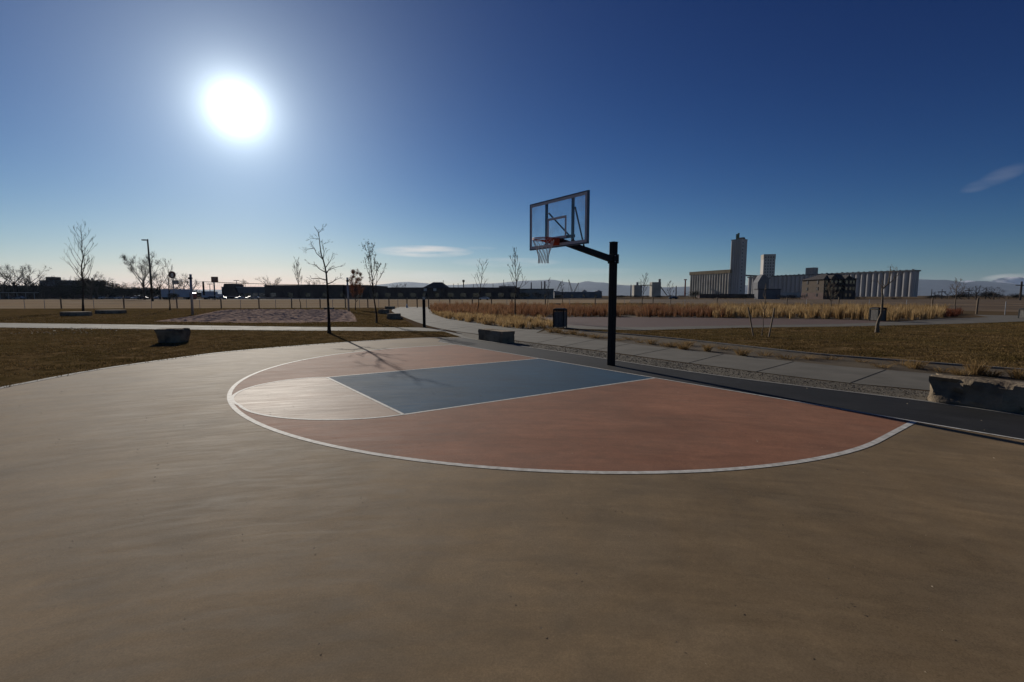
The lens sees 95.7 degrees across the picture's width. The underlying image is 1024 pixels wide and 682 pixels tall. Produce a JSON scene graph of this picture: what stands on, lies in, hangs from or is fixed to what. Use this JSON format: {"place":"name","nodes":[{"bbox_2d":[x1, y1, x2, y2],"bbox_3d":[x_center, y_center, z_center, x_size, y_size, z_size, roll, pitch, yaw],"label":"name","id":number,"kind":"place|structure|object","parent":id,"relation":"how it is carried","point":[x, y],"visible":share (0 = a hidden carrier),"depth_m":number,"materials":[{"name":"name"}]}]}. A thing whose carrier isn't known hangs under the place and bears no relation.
{"place":"outdoors","nodes":[
{"label":"outdoors","id":0,"kind":"place"},
{"bbox_2d":[0,308,413,326],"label":"lawn","id":1,"kind":"structure","parent":0,"point":[7,313],"depth_m":40.16,"materials":[{"name":"plant"}]},
{"bbox_2d":[60,311,92,315],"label":"stone slab","id":2,"kind":"structure","parent":1,"relation":"on","point":[81,313],"depth_m":41.23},
{"bbox_2d":[62,219,95,310],"bbox_3d":[-50.443,-8.837,54.240,3.218,10.723,2.868,-4,7,-37],"label":"young tree","id":3,"kind":"object","parent":1,"relation":"on","point":[82,280],"visible":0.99,"depth_m":54.27,"materials":[{"name":"brown plant"}]},
{"bbox_2d":[95,310,126,313],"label":"stone slab","id":4,"kind":"structure","parent":1,"relation":"on","point":[110,311],"depth_m":46.35,"materials":[{"name":"stone"}]},
{"bbox_2d":[160,259,175,309],"bbox_3d":[-42.451,-7.030,57.550,2.152,6.479,2.058,0,6,0],"label":"young tree","id":5,"kind":"object","parent":1,"relation":"on","point":[168,280],"visible":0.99,"depth_m":57.37,"materials":[{"name":"brown plant"}]},
{"bbox_2d":[155,309,356,322],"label":"sand","id":6,"kind":"structure","parent":1,"relation":"on","point":[284,315],"depth_m":38.30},
{"bbox_2d":[188,274,349,314],"bbox_3d":[-24.401,-4.803,48.095,15.016,3.894,0.364,-4,7,-37],"label":"volleyball net","id":7,"kind":"object","parent":6,"relation":"on","point":[190,278],"visible":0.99,"depth_m":47.00,"materials":[{"name":"fabric"}]},
{"bbox_2d":[293,256,301,308],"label":"young tree","id":8,"kind":"object","parent":1,"relation":"on","point":[297,275],"visible":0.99,"depth_m":63.74,"materials":[{"name":"brown plant"}]},
{"bbox_2d":[346,269,364,309],"bbox_3d":[-19.633,-6.541,58.215,2.382,5.377,2.165,0,6,0],"label":"young tree","id":9,"kind":"object","parent":1,"relation":"on","point":[353,285],"visible":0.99,"depth_m":58.11,"materials":[{"name":"brown plant"}]},
{"bbox_2d":[361,239,387,322],"bbox_3d":[-9.107,-3.892,30.349,1.410,5.544,1.670,2,6,21],"label":"young tree","id":10,"kind":"object","parent":1,"relation":"on","point":[372,281],"visible":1,"depth_m":30.32,"materials":[{"name":"brown plant"}]},
{"bbox_2d":[387,313,400,318],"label":"stone block","id":11,"kind":"structure","parent":1,"relation":"on","point":[393,315],"depth_m":35.51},
{"bbox_2d":[201,291,221,298],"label":"box truck","id":12,"kind":"object","parent":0,"point":[208,294],"visible":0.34,"depth_m":224.87,"materials":[{"name":"white paint"}]},
{"bbox_2d":[0,327,455,386],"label":"lawn","id":13,"kind":"structure","parent":0,"point":[17,379],"depth_m":17.54,"materials":[{"name":"plant"}]},
{"bbox_2d":[154,328,190,342],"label":"stone block","id":14,"kind":"structure","parent":13,"relation":"on","point":[173,335],"depth_m":17.78,"materials":[{"name":"stone"}]},
{"bbox_2d":[304,224,347,332],"bbox_3d":[-9.054,-2.962,22.165,2.089,5.289,1.103,0,6,0],"label":"young tree","id":15,"kind":"object","parent":13,"relation":"on","point":[328,311],"visible":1,"depth_m":22.14,"materials":[{"name":"brown plant"}]},
{"bbox_2d":[0,299,630,308],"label":"field","id":16,"kind":"structure","parent":0,"point":[160,303],"depth_m":121.03,"materials":[{"name":"plant"}]},
{"bbox_2d":[75,271,103,298],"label":"bare tree","id":17,"kind":"object","parent":16,"relation":"on","point":[90,289],"visible":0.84,"depth_m":213.50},
{"bbox_2d":[119,251,163,299],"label":"bare tree","id":18,"kind":"object","parent":16,"relation":"on","point":[143,278],"visible":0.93,"depth_m":202.71,"materials":[{"name":"plant"}]},
{"bbox_2d":[141,239,153,300],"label":"street lamp","id":19,"kind":"object","parent":16,"relation":"on","point":[151,289],"visible":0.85,"depth_m":148.53,"materials":[{"name":"metal"}]},
{"bbox_2d":[169,271,178,298],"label":"roadside sign","id":20,"kind":"object","parent":16,"relation":"on","point":[173,280],"visible":0.69,"depth_m":207.72,"materials":[{"name":"metal"}]},
{"bbox_2d":[211,277,217,299],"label":"billboard","id":21,"kind":"object","parent":16,"relation":"on","point":[214,280],"visible":0.98,"depth_m":201.56},
{"bbox_2d":[0,0,1023,289],"label":"sky","id":22,"kind":"structure","parent":0,"point":[832,136],"materials":[{"name":"blue"}]},
{"bbox_2d":[1,296,1023,391],"bbox_3d":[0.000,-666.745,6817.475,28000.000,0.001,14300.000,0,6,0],"label":"ground","id":23,"kind":"structure","parent":0,"point":[968,314],"depth_m":40.24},
{"bbox_2d":[0,286,89,298],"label":"warehouse","id":24,"kind":"structure","parent":23,"relation":"on","point":[53,297],"depth_m":267.59,"materials":[{"name":"brick"}]},
{"bbox_2d":[40,277,95,297],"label":"office building","id":25,"kind":"structure","parent":23,"relation":"on","point":[41,281],"depth_m":297.88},
{"bbox_2d":[0,337,462,388],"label":"court kerb","id":26,"kind":"structure","parent":23,"relation":"on","point":[184,357],"depth_m":12.66,"materials":[{"name":"concrete"}]},
{"bbox_2d":[0,323,470,338],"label":"walk","id":27,"kind":"structure","parent":23,"relation":"on","point":[93,326],"depth_m":26.21,"materials":[{"name":"concrete"}]},
{"bbox_2d":[222,284,264,298],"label":"retail building","id":28,"kind":"structure","parent":23,"relation":"on","point":[238,291],"depth_m":264.34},
{"bbox_2d":[264,285,387,298],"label":"store building","id":29,"kind":"structure","parent":23,"relation":"on","point":[289,291],"depth_m":256.58,"materials":[{"name":"brick"}]},
{"bbox_2d":[422,297,425,326],"bbox_3d":[-5.034,-1.654,26.516,0.240,1.737,0.240,0,6,0],"label":"bollard light","id":30,"kind":"object","parent":23,"relation":"on","point":[424,312],"visible":0.87,"depth_m":26.45,"materials":[{"name":"metal"}]},
{"bbox_2d":[368,282,519,298],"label":"strip mall","id":31,"kind":"structure","parent":23,"relation":"on","point":[437,290],"depth_m":248.65,"materials":[{"name":"brick"}]},
{"bbox_2d":[0,338,1023,681],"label":"court","id":32,"kind":"object","parent":23,"relation":"on","point":[122,486],"visible":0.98,"depth_m":3.20,"materials":[{"name":"beige paint"}]},
{"bbox_2d":[232,345,908,470],"bbox_3d":[-1.297,0.860,9.640,7.714,0.001,13.268,-4,7,-37],"label":"three point zone","id":33,"kind":"object","parent":32,"relation":"on","point":[655,424],"visible":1,"depth_m":6.39,"materials":[{"name":"paint"}]},
{"bbox_2d":[234,377,399,418],"bbox_3d":[-3.700,1.008,8.122,1.946,0.001,4.232,-4,7,-37],"label":"free throw zone","id":34,"kind":"object","parent":33,"relation":"on","point":[317,398],"visible":1,"depth_m":7.89,"materials":[{"name":"beige paint"}]},
{"bbox_2d":[230,377,403,419],"bbox_3d":[-3.710,1.006,8.114,1.971,0.001,4.288,-4,7,-37],"label":"free throw circle line","id":35,"kind":"object","parent":34,"relation":"on","point":[236,403],"visible":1,"depth_m":7.02,"materials":[{"name":"white paint"}]},
{"bbox_2d":[326,377,403,413],"bbox_3d":[-2.869,0.954,8.633,0.052,0.001,4.051,-4,7,-37],"label":"free throw line","id":36,"kind":"object","parent":34,"relation":"on","point":[367,396],"visible":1,"depth_m":8.19,"materials":[{"name":"white paint"}]},
{"bbox_2d":[332,358,538,376],"bbox_3d":[-1.660,0.649,11.768,5.759,0.001,0.056,-4,7,-32],"label":"key line","id":37,"kind":"object","parent":33,"relation":"on","point":[426,368],"visible":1,"depth_m":11.46,"materials":[{"name":"white paint"}]},
{"bbox_2d":[329,359,651,413],"bbox_3d":[-0.479,0.804,10.194,5.993,0.001,4.037,-4,7,-33],"label":"key zone","id":38,"kind":"object","parent":33,"relation":"on","point":[410,391],"visible":1,"depth_m":9.62,"materials":[{"name":"blue paint"}]},
{"bbox_2d":[404,378,652,414],"bbox_3d":[0.744,0.961,8.589,5.721,0.001,0.056,-4,7,-33],"label":"key line","id":39,"kind":"object","parent":38,"relation":"on","point":[520,397],"visible":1,"depth_m":8.20,"materials":[{"name":"white paint"}]},
{"bbox_2d":[227,344,915,473],"bbox_3d":[-1.314,0.858,9.629,7.754,0.001,13.354,-4,7,-37],"label":"three point line","id":40,"kind":"object","parent":33,"relation":"on","point":[863,446],"visible":1,"depth_m":5.16,"materials":[{"name":"white paint"}]},
{"bbox_2d":[438,338,1023,438],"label":"court border","id":41,"kind":"object","parent":32,"relation":"on","point":[1003,424],"visible":1,"depth_m":8.21,"materials":[{"name":"concrete"}]},
{"bbox_2d":[530,190,618,365],"bbox_3d":[1.375,-1.206,10.903,1.651,3.868,3.024,3,6,25],"label":"basketball hoop","id":42,"kind":"object","parent":41,"relation":"on","point":[611,258],"visible":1,"depth_m":10.43,"materials":[{"name":"metal"}]},
{"bbox_2d":[444,342,1023,439],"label":"baseline","id":43,"kind":"object","parent":41,"relation":"on","point":[786,399],"visible":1,"depth_m":7.80,"materials":[{"name":"white paint"}]},
{"bbox_2d":[4,297,1023,314],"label":"wire fence","id":44,"kind":"object","parent":23,"relation":"on","point":[976,311],"visible":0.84,"depth_m":67.54,"materials":[{"name":"metal"}]},
{"bbox_2d":[520,289,553,298],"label":"annex building","id":45,"kind":"structure","parent":23,"relation":"on","point":[531,291],"depth_m":260.64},
{"bbox_2d":[554,292,601,297],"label":"workshop","id":46,"kind":"structure","parent":23,"relation":"on","point":[583,294],"depth_m":328.35,"materials":[{"name":"metal"}]},
{"bbox_2d":[632,279,666,296],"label":"mill silos","id":47,"kind":"object","parent":23,"relation":"on","point":[655,289],"visible":0.92,"depth_m":795.67,"materials":[{"name":"concrete"}]},
{"bbox_2d":[456,332,928,400],"bbox_3d":[3.320,0.405,14.373,3.188,0.001,21.732,-4,7,-37],"label":"gravel strip","id":48,"kind":"object","parent":23,"relation":"on","point":[729,372],"visible":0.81,"depth_m":10.52,"materials":[{"name":"gravel"}]},
{"bbox_2d":[478,328,514,342],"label":"stone block","id":49,"kind":"structure","parent":48,"relation":"on","point":[497,335],"depth_m":17.94,"materials":[{"name":"stone"}]},
{"bbox_2d":[483,340,1017,413],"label":"gravel","id":50,"kind":"structure","parent":48,"relation":"on","point":[548,347],"depth_m":10.92,"materials":[{"name":"gravel"}]},
{"bbox_2d":[927,373,1023,413],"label":"stone block","id":51,"kind":"structure","parent":48,"relation":"on","point":[995,394],"depth_m":7.42,"materials":[{"name":"stone"}]},
{"bbox_2d":[689,269,731,296],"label":"grain silos","id":52,"kind":"object","parent":23,"relation":"on","point":[712,282],"visible":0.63,"depth_m":752.28,"materials":[{"name":"concrete"}]},
{"bbox_2d":[540,317,891,326],"bbox_3d":[14.339,-1.421,32.949,24.552,0.001,12.772,0,6,0],"label":"second court","id":53,"kind":"object","parent":23,"relation":"on","point":[636,321],"visible":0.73,"depth_m":32.34,"materials":[{"name":"paint"}]},
{"bbox_2d":[868,307,886,320],"bbox_3d":[26.069,-1.913,33.036,0.700,0.980,0.700,-1,6,-10],"label":"litter bin","id":54,"kind":"object","parent":53,"relation":"on","point":[874,313],"visible":0.9,"depth_m":32.80,"materials":[{"name":"metal"}]},
{"bbox_2d":[697,294,753,297],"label":"fence","id":55,"kind":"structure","parent":23,"relation":"on","point":[701,296],"depth_m":328.42,"materials":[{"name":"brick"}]},
{"bbox_2d":[730,233,747,293],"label":"head tower","id":56,"kind":"structure","parent":23,"relation":"on","point":[738,257],"depth_m":711.57,"materials":[{"name":"concrete"}]},
{"bbox_2d":[466,338,1023,415],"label":"court kerb","id":57,"kind":"structure","parent":23,"relation":"on","point":[783,383],"depth_m":9.26,"materials":[{"name":"concrete"}]},
{"bbox_2d":[754,289,780,298],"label":"plant building","id":58,"kind":"structure","parent":23,"relation":"on","point":[769,293],"depth_m":233.83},
{"bbox_2d":[760,254,775,288],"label":"windowed tower","id":59,"kind":"structure","parent":23,"relation":"on","point":[767,267],"depth_m":942.80,"materials":[{"name":"concrete"}]},
{"bbox_2d":[538,329,1023,381],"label":"planting strip","id":60,"kind":"object","parent":23,"relation":"on","point":[847,362],"visible":0.62,"depth_m":13.57,"materials":[{"name":"soil"}]},
{"bbox_2d":[673,341,693,349],"bbox_3d":[5.816,0.160,15.643,1.138,0.248,0.937,5,8,44],"label":"grass tuft","id":61,"kind":"object","parent":60,"relation":"on","point":[684,346],"visible":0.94,"depth_m":15.62,"materials":[{"name":"plant"}]},
{"bbox_2d":[733,347,758,355],"bbox_3d":[6.983,0.303,13.984,0.962,0.288,0.740,2,6,18],"label":"grass tuft","id":62,"kind":"object","parent":60,"relation":"on","point":[742,353],"visible":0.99,"depth_m":13.95,"materials":[{"name":"plant"}]},
{"bbox_2d":[763,352,806,358],"bbox_3d":[7.875,0.421,13.290,1.565,0.188,0.920,2,6,20],"label":"grass tuft","id":63,"kind":"object","parent":60,"relation":"on","point":[783,357],"visible":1,"depth_m":13.29,"materials":[{"name":"plant"}]},
{"bbox_2d":[899,359,939,368],"bbox_3d":[10.049,0.549,11.545,1.139,0.273,0.835,-1,6,-12],"label":"grass tuft","id":64,"kind":"object","parent":60,"relation":"on","point":[915,364],"visible":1,"depth_m":11.50,"materials":[{"name":"plant"}]},
{"bbox_2d":[923,365,960,373],"bbox_3d":[10.131,0.650,11.058,0.966,0.168,1.341,-2,6,-20],"label":"grass tuft","id":65,"kind":"object","parent":60,"relation":"on","point":[940,371],"visible":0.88,"depth_m":10.96,"materials":[{"name":"plant"}]},
{"bbox_2d":[941,366,980,375],"bbox_3d":[10.271,0.683,10.602,1.035,0.190,0.848,-3,6,-27],"label":"grass tuft","id":66,"kind":"object","parent":60,"relation":"on","point":[961,372],"visible":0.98,"depth_m":10.57,"materials":[{"name":"plant"}]},
{"bbox_2d":[957,355,998,375],"bbox_3d":[10.665,0.561,10.587,0.986,0.436,0.896,2,6,17],"label":"grass tuft","id":67,"kind":"object","parent":60,"relation":"on","point":[977,372],"visible":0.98,"depth_m":10.55,"materials":[{"name":"plant"}]},
{"bbox_2d":[981,369,1006,376],"bbox_3d":[10.805,0.710,10.448,0.824,0.168,0.864,-5,8,-42],"label":"grass tuft","id":68,"kind":"object","parent":60,"relation":"on","point":[990,374],"visible":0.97,"depth_m":10.38,"materials":[{"name":"plant"}]},
{"bbox_2d":[1000,366,1023,378],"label":"grass tuft","id":69,"kind":"object","parent":60,"relation":"on","point":[1015,373],"visible":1,"depth_m":10.13,"materials":[{"name":"plant"}]},
{"bbox_2d":[546,315,1023,329],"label":"pad walk","id":70,"kind":"structure","parent":23,"relation":"on","point":[998,318],"depth_m":28.93,"materials":[{"name":"concrete"}]},
{"bbox_2d":[553,308,566,327],"bbox_3d":[2.701,-1.293,26.019,0.640,1.114,0.640,2,6,24],"label":"litter bin","id":71,"kind":"object","parent":70,"relation":"on","point":[559,317],"visible":0.98,"depth_m":25.80,"materials":[{"name":"metal"}]},
{"bbox_2d":[780,292,801,297],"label":"loading shed","id":72,"kind":"structure","parent":23,"relation":"on","point":[789,293],"depth_m":417.81,"materials":[{"name":"concrete"}]},
{"bbox_2d":[801,274,856,298],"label":"apartment block","id":73,"kind":"structure","parent":23,"relation":"on","point":[844,286],"depth_m":223.76,"materials":[{"name":"brown brick"}]},
{"bbox_2d":[747,267,920,296],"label":"grain silos","id":74,"kind":"object","parent":23,"relation":"on","point":[905,283],"visible":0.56,"depth_m":783.40,"materials":[{"name":"concrete"}]},
{"bbox_2d":[950,277,965,307],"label":"young tree","id":75,"kind":"object","parent":23,"relation":"on","point":[952,287],"visible":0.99,"depth_m":52.42,"materials":[{"name":"brown plant"}]},
{"bbox_2d":[429,300,731,317],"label":"russet grass","id":76,"kind":"structure","parent":0,"point":[643,310],"depth_m":42.55,"materials":[{"name":"plant"}]},
{"bbox_2d":[138,279,1023,295],"bbox_3d":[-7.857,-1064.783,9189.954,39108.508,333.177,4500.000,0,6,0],"label":"mountains","id":77,"kind":"structure","parent":0,"point":[926,287],"depth_m":8666.29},
{"bbox_2d":[429,305,948,327],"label":"bed soil","id":78,"kind":"structure","parent":0,"point":[781,317],"depth_m":38.27,"materials":[{"name":"soil"}]},
{"bbox_2d":[471,260,488,310],"bbox_3d":[-2.949,-4.996,43.015,1.267,5.267,1.501,-3,6,-25],"label":"young tree","id":79,"kind":"object","parent":78,"relation":"on","point":[481,281],"visible":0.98,"depth_m":42.82,"materials":[{"name":"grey plant"}]},
{"bbox_2d":[431,309,552,328],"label":"golden grass","id":80,"kind":"structure","parent":78,"relation":"on","point":[511,321],"depth_m":31.14,"materials":[{"name":"plant"}]},
{"bbox_2d":[507,247,524,314],"bbox_3d":[0.419,-4.397,35.369,1.234,5.569,1.522,-5,8,-44],"label":"young tree","id":81,"kind":"object","parent":78,"relation":"on","point":[517,275],"visible":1,"depth_m":35.27,"materials":[{"name":"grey plant"}]},
{"bbox_2d":[823,278,837,307],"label":"young tree","id":82,"kind":"object","parent":78,"relation":"on","point":[830,291],"visible":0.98,"depth_m":54.63,"materials":[{"name":"brown plant"}]},
{"bbox_2d":[944,306,962,316],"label":"maroon grass","id":83,"kind":"structure","parent":78,"relation":"on","point":[954,312],"depth_m":40.71,"materials":[{"name":"plant"}]},
{"bbox_2d":[392,307,1019,389],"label":"path","id":84,"kind":"structure","parent":0,"point":[903,379],"depth_m":13.11,"materials":[{"name":"concrete"}]},
{"bbox_2d":[101,318,883,382],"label":"path joints","id":85,"kind":"object","parent":84,"relation":"on","point":[668,348],"visible":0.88,"depth_m":13.38,"materials":[{"name":"concrete"}]},
{"bbox_2d":[753,274,768,293],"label":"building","id":86,"kind":"structure","parent":0,"point":[761,281],"depth_m":516.43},
{"bbox_2d":[587,321,1023,368],"bbox_3d":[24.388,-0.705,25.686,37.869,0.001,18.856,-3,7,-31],"label":"lawn","id":87,"kind":"structure","parent":0,"point":[747,341],"depth_m":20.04,"materials":[{"name":"plant"}]},
{"bbox_2d":[579,330,1023,370],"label":"bed edging","id":88,"kind":"object","parent":87,"relation":"on","point":[954,364],"visible":0.69,"depth_m":14.39,"materials":[{"name":"concrete"}]},
{"bbox_2d":[872,264,902,332],"bbox_3d":[18.215,-2.068,22.644,1.190,3.417,1.015,0,6,0],"label":"young tree","id":89,"kind":"object","parent":87,"relation":"on","point":[877,330],"visible":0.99,"depth_m":22.55,"materials":[{"name":"brown plant"}]},
{"bbox_2d":[630,299,1023,311],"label":"brown field","id":90,"kind":"structure","parent":0,"point":[1013,305],"depth_m":120.90,"materials":[{"name":"plant"}]},
{"bbox_2d":[452,301,950,308],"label":"dry weeds","id":91,"kind":"object","parent":90,"relation":"on","point":[678,304],"visible":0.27,"depth_m":75.65,"materials":[{"name":"plant"}]},
{"bbox_2d":[962,286,991,299],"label":"bare tree","id":92,"kind":"object","parent":90,"relation":"on","point":[976,291],"visible":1,"depth_m":198.91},
{"bbox_2d":[972,292,1002,298],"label":"bush","id":93,"kind":"object","parent":90,"relation":"on","point":[987,296],"visible":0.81,"depth_m":218.88,"materials":[{"name":"brown plant"}]},
{"bbox_2d":[709,300,947,319],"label":"tall golden grass","id":94,"kind":"structure","parent":0,"point":[852,312],"depth_m":38.22,"materials":[{"name":"plant"}]},
{"bbox_2d":[960,277,1023,284],"bbox_3d":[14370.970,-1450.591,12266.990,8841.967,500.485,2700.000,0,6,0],"label":"snowy mountains","id":95,"kind":"structure","parent":0,"point":[1014,280],"depth_m":12261.99,"materials":[{"name":"snow"}]},
{"label":"parking lot","id":96,"kind":"structure","parent":0,"visible":0},
{"bbox_2d":[0,264,28,298],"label":"bare tree","id":97,"kind":"object","parent":96,"relation":"on","point":[3,289],"visible":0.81,"depth_m":228.46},
{"bbox_2d":[0,285,28,295],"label":"bush","id":98,"kind":"object","parent":96,"relation":"on","point":[9,287],"visible":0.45,"depth_m":245.51,"materials":[{"name":"brown plant"}]},
{"bbox_2d":[0,265,31,296],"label":"bare tree","id":99,"kind":"object","parent":96,"relation":"on","point":[20,276],"visible":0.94,"depth_m":233.43,"materials":[{"name":"plant"}]},
{"bbox_2d":[0,282,50,298],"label":"bush","id":100,"kind":"object","parent":96,"relation":"on","point":[18,294],"visible":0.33,"depth_m":247.46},
{"bbox_2d":[0,264,53,298],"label":"bare tree","id":101,"kind":"object","parent":96,"relation":"on","point":[26,287],"visible":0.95,"depth_m":235.70,"materials":[{"name":"plant"}]},
{"bbox_2d":[19,274,56,298],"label":"bare tree","id":102,"kind":"object","parent":96,"relation":"on","point":[38,297],"visible":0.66,"depth_m":248.58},
{"bbox_2d":[16,286,84,298],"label":"bush","id":103,"kind":"object","parent":96,"relation":"on","point":[43,291],"visible":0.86,"depth_m":244.21,"materials":[{"name":"plant"}]},
{"bbox_2d":[50,285,84,298],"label":"bush","id":104,"kind":"object","parent":96,"relation":"on","point":[67,287],"visible":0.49,"depth_m":247.07,"materials":[{"name":"brown plant"}]},
{"bbox_2d":[56,279,91,298],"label":"bush","id":105,"kind":"object","parent":96,"relation":"on","point":[74,285],"visible":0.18,"depth_m":252.04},
{"bbox_2d":[71,278,118,298],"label":"bush","id":106,"kind":"object","parent":96,"relation":"on","point":[80,284],"visible":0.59,"depth_m":243.92,"materials":[{"name":"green plant"}]},
{"bbox_2d":[84,276,112,298],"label":"bare tree","id":107,"kind":"object","parent":96,"relation":"on","point":[96,289],"visible":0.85,"depth_m":223.50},
{"bbox_2d":[81,284,127,298],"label":"bush","id":108,"kind":"object","parent":96,"relation":"on","point":[100,294],"visible":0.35,"depth_m":248.21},
{"bbox_2d":[102,287,150,298],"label":"bush","id":109,"kind":"object","parent":96,"relation":"on","point":[125,292],"visible":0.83,"depth_m":244.29,"materials":[{"name":"plant"}]},
{"bbox_2d":[138,289,160,296],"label":"bush","id":110,"kind":"object","parent":96,"relation":"on","point":[155,292],"visible":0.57,"depth_m":248.32,"materials":[{"name":"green plant"}]},
{"bbox_2d":[146,271,172,298],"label":"bare tree","id":111,"kind":"object","parent":96,"relation":"on","point":[159,287],"visible":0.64,"depth_m":223.47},
{"bbox_2d":[161,289,196,298],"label":"semi trailer","id":112,"kind":"object","parent":96,"relation":"on","point":[185,293],"visible":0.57,"depth_m":223.83,"materials":[{"name":"white paint"}]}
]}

